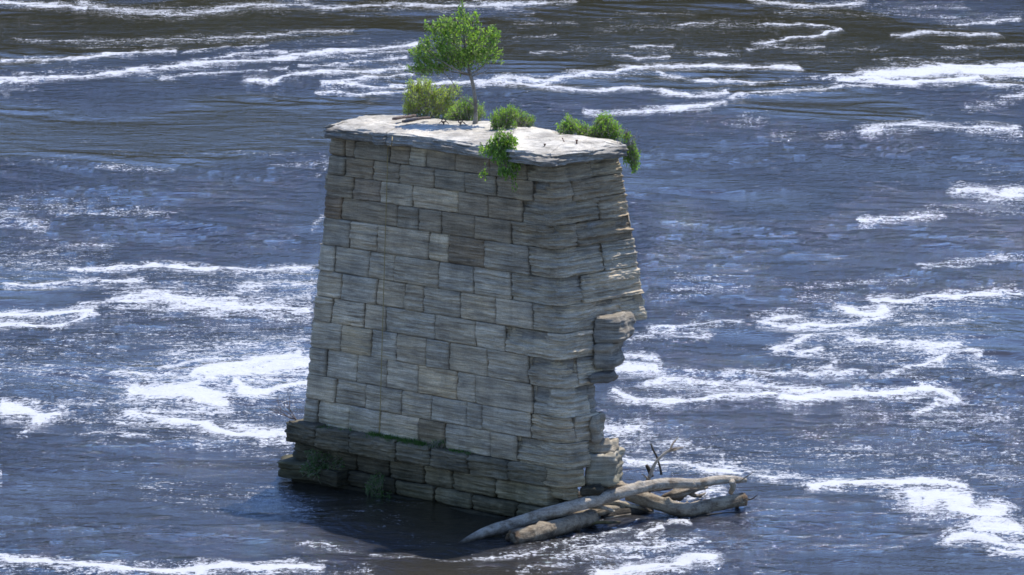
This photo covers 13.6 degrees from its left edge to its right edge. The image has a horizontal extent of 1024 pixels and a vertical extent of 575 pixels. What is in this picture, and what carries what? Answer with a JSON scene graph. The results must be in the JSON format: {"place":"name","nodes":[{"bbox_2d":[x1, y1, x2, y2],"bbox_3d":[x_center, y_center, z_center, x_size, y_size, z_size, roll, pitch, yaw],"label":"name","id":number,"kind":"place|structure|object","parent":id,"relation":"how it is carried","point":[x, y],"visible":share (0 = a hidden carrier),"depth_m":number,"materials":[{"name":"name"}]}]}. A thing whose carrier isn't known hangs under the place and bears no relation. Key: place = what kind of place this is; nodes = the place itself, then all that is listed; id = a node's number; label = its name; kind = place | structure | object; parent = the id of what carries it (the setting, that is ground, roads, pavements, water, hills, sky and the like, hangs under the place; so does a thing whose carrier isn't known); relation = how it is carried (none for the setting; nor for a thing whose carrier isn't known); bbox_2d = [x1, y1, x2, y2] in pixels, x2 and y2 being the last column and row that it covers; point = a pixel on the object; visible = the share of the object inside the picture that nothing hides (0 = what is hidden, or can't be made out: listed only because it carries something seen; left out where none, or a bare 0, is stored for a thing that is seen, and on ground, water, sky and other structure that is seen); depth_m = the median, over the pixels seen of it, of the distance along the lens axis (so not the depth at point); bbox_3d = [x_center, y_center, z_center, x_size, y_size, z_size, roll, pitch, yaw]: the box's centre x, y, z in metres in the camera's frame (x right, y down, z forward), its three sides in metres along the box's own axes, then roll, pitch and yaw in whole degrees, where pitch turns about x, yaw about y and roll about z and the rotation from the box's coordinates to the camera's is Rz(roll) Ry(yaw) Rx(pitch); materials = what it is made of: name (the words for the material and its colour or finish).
{"place":"outdoors","nodes":[
{"label":"outdoors","id":0,"kind":"place"},
{"bbox_2d":[269,390,296,419],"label":"dead shrub","id":1,"kind":"object","parent":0,"point":[293,418],"visible":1,"depth_m":95.81,"materials":[{"name":"grey plant"}]},
{"bbox_2d":[0,0,1023,574],"bbox_3d":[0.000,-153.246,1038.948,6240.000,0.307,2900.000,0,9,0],"label":"river water","id":2,"kind":"structure","parent":0,"point":[824,200],"depth_m":123.23,"materials":[{"name":"blue liquid"}]},
{"bbox_2d":[277,115,646,525],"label":"stone pier","id":3,"kind":"structure","parent":2,"relation":"in","point":[510,318],"depth_m":92.06,"materials":[{"name":"stone"}]},
{"bbox_2d":[299,449,345,483],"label":"weed clump","id":4,"kind":"object","parent":3,"relation":"attached to","point":[311,471],"visible":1,"depth_m":94.98,"materials":[{"name":"green plant"}]},
{"bbox_2d":[364,473,391,497],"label":"weed clump","id":5,"kind":"object","parent":3,"relation":"attached to","point":[377,484],"visible":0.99,"depth_m":93.75,"materials":[{"name":"green plant"}]},
{"bbox_2d":[315,424,470,454],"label":"ledge grass","id":6,"kind":"structure","parent":3,"relation":"on","point":[399,438],"depth_m":93.46,"materials":[{"name":"plant"}]},
{"bbox_2d":[392,114,415,119],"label":"plank","id":7,"kind":"object","parent":3,"relation":"on","point":[404,117],"visible":1,"depth_m":94.16,"materials":[{"name":"wood"}]},
{"bbox_2d":[402,116,430,122],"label":"plank","id":8,"kind":"object","parent":3,"relation":"on","point":[414,119],"visible":1,"depth_m":93.78,"materials":[{"name":"wood"}]},
{"bbox_2d":[401,76,463,117],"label":"yellow green bush","id":9,"kind":"object","parent":3,"relation":"on","point":[436,106],"visible":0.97,"depth_m":95.17,"materials":[{"name":"green plant"}]},
{"bbox_2d":[428,439,445,448],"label":"weed clump","id":10,"kind":"object","parent":3,"relation":"attached to","point":[437,443],"visible":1,"depth_m":92.81,"materials":[{"name":"green plant"}]},
{"bbox_2d":[404,0,503,124],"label":"tree","id":11,"kind":"object","parent":3,"relation":"on","point":[447,58],"visible":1,"depth_m":93.46,"materials":[{"name":"green plant"}]},
{"bbox_2d":[444,95,487,120],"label":"green bush","id":12,"kind":"object","parent":3,"relation":"on","point":[466,114],"visible":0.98,"depth_m":94.53,"materials":[{"name":"green plant"}]},
{"bbox_2d":[478,124,521,191],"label":"hanging vine","id":13,"kind":"object","parent":3,"relation":"hanging from","point":[504,143],"visible":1,"depth_m":90.15,"materials":[{"name":"green plant"}]},
{"bbox_2d":[488,105,519,130],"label":"round shrub","id":14,"kind":"object","parent":3,"relation":"on","point":[508,116],"visible":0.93,"depth_m":93.01,"materials":[{"name":"green plant"}]},
{"bbox_2d":[513,107,535,126],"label":"shrub","id":15,"kind":"object","parent":3,"relation":"on","point":[528,122],"visible":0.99,"depth_m":93.78,"materials":[{"name":"green plant"}]},
{"bbox_2d":[555,110,624,142],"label":"shrub","id":16,"kind":"object","parent":3,"relation":"on","point":[603,127],"visible":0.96,"depth_m":92.31,"materials":[{"name":"green plant"}]},
{"bbox_2d":[618,127,640,172],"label":"dangling creeper","id":17,"kind":"object","parent":3,"relation":"hanging from","point":[632,157],"visible":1,"depth_m":91.36,"materials":[{"name":"green plant"}]},
{"bbox_2d":[505,512,598,543],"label":"driftwood log","id":18,"kind":"object","parent":2,"relation":"in","point":[544,530],"visible":1,"depth_m":90.02,"materials":[{"name":"brown wood"}]},
{"bbox_2d":[573,505,624,516],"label":"driftwood log","id":19,"kind":"object","parent":2,"relation":"on","point":[601,512],"visible":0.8,"depth_m":91.85,"materials":[{"name":"wood"}]},
{"bbox_2d":[458,471,754,543],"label":"driftwood log","id":20,"kind":"object","parent":2,"relation":"on","point":[567,507],"visible":1,"depth_m":90.88,"materials":[{"name":"wood"}]},
{"bbox_2d":[580,483,607,495],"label":"fallen block","id":21,"kind":"object","parent":20,"relation":"on","point":[593,490],"depth_m":90.86,"materials":[{"name":"stone"}]},
{"bbox_2d":[584,447,624,486],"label":"fallen block","id":22,"kind":"object","parent":21,"relation":"on","point":[605,470],"depth_m":91.01,"materials":[{"name":"stone"}]},
{"bbox_2d":[590,438,619,453],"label":"fallen block","id":23,"kind":"object","parent":22,"relation":"on","point":[605,445],"depth_m":91.14,"materials":[{"name":"stone"}]},
{"bbox_2d":[589,505,614,512],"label":"stick","id":24,"kind":"object","parent":20,"relation":"on","point":[604,508],"visible":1,"depth_m":91.47,"materials":[{"name":"wood"}]},
{"bbox_2d":[592,521,620,524],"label":"mossy branch","id":25,"kind":"object","parent":2,"relation":"on","point":[604,522],"visible":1,"depth_m":91.18,"materials":[{"name":"brown wood"}]},
{"bbox_2d":[608,481,626,488],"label":"driftwood log","id":26,"kind":"object","parent":2,"relation":"on","point":[620,483],"visible":0.18,"depth_m":92.80,"materials":[{"name":"brown wood"}]},
{"bbox_2d":[604,513,630,519],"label":"stick","id":27,"kind":"object","parent":2,"relation":"on","point":[616,516],"visible":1,"depth_m":91.60,"materials":[{"name":"wood"}]},
{"bbox_2d":[603,500,651,511],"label":"driftwood log","id":28,"kind":"object","parent":2,"relation":"on","point":[622,503],"visible":0.84,"depth_m":92.17,"materials":[{"name":"wood"}]},
{"bbox_2d":[602,506,653,517],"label":"wet log","id":29,"kind":"object","parent":2,"relation":"in","point":[625,510],"visible":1,"depth_m":92.09,"materials":[{"name":"brown wood"}]},
{"bbox_2d":[661,487,707,500],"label":"driftwood root","id":30,"kind":"object","parent":2,"relation":"on","point":[675,494],"visible":0.83,"depth_m":92.87,"materials":[{"name":"wood"}]},
{"bbox_2d":[625,492,747,516],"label":"driftwood log","id":31,"kind":"object","parent":2,"relation":"on","point":[666,505],"visible":0.95,"depth_m":92.11,"materials":[{"name":"brown wood"}]},
{"bbox_2d":[649,488,673,491],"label":"stick","id":32,"kind":"object","parent":31,"relation":"on","point":[659,490],"visible":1,"depth_m":92.34,"materials":[{"name":"brown wood"}]},
{"bbox_2d":[696,511,740,515],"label":"stick","id":33,"kind":"object","parent":2,"relation":"on","point":[717,513],"visible":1,"depth_m":92.10,"materials":[{"name":"brown wood"}]},
{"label":"bare branch","id":34,"kind":"object","parent":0,"visible":0},
{"bbox_2d":[646,437,683,480],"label":"bare branch","id":35,"kind":"object","parent":34,"relation":"attached to","point":[671,449],"visible":0.97,"depth_m":92.72,"materials":[{"name":"wood"}]},
{"bbox_2d":[645,443,662,476],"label":"bare branch","id":36,"kind":"object","parent":35,"relation":"attached to","point":[648,468],"visible":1,"depth_m":92.84,"materials":[{"name":"brown wood"}]}
]}

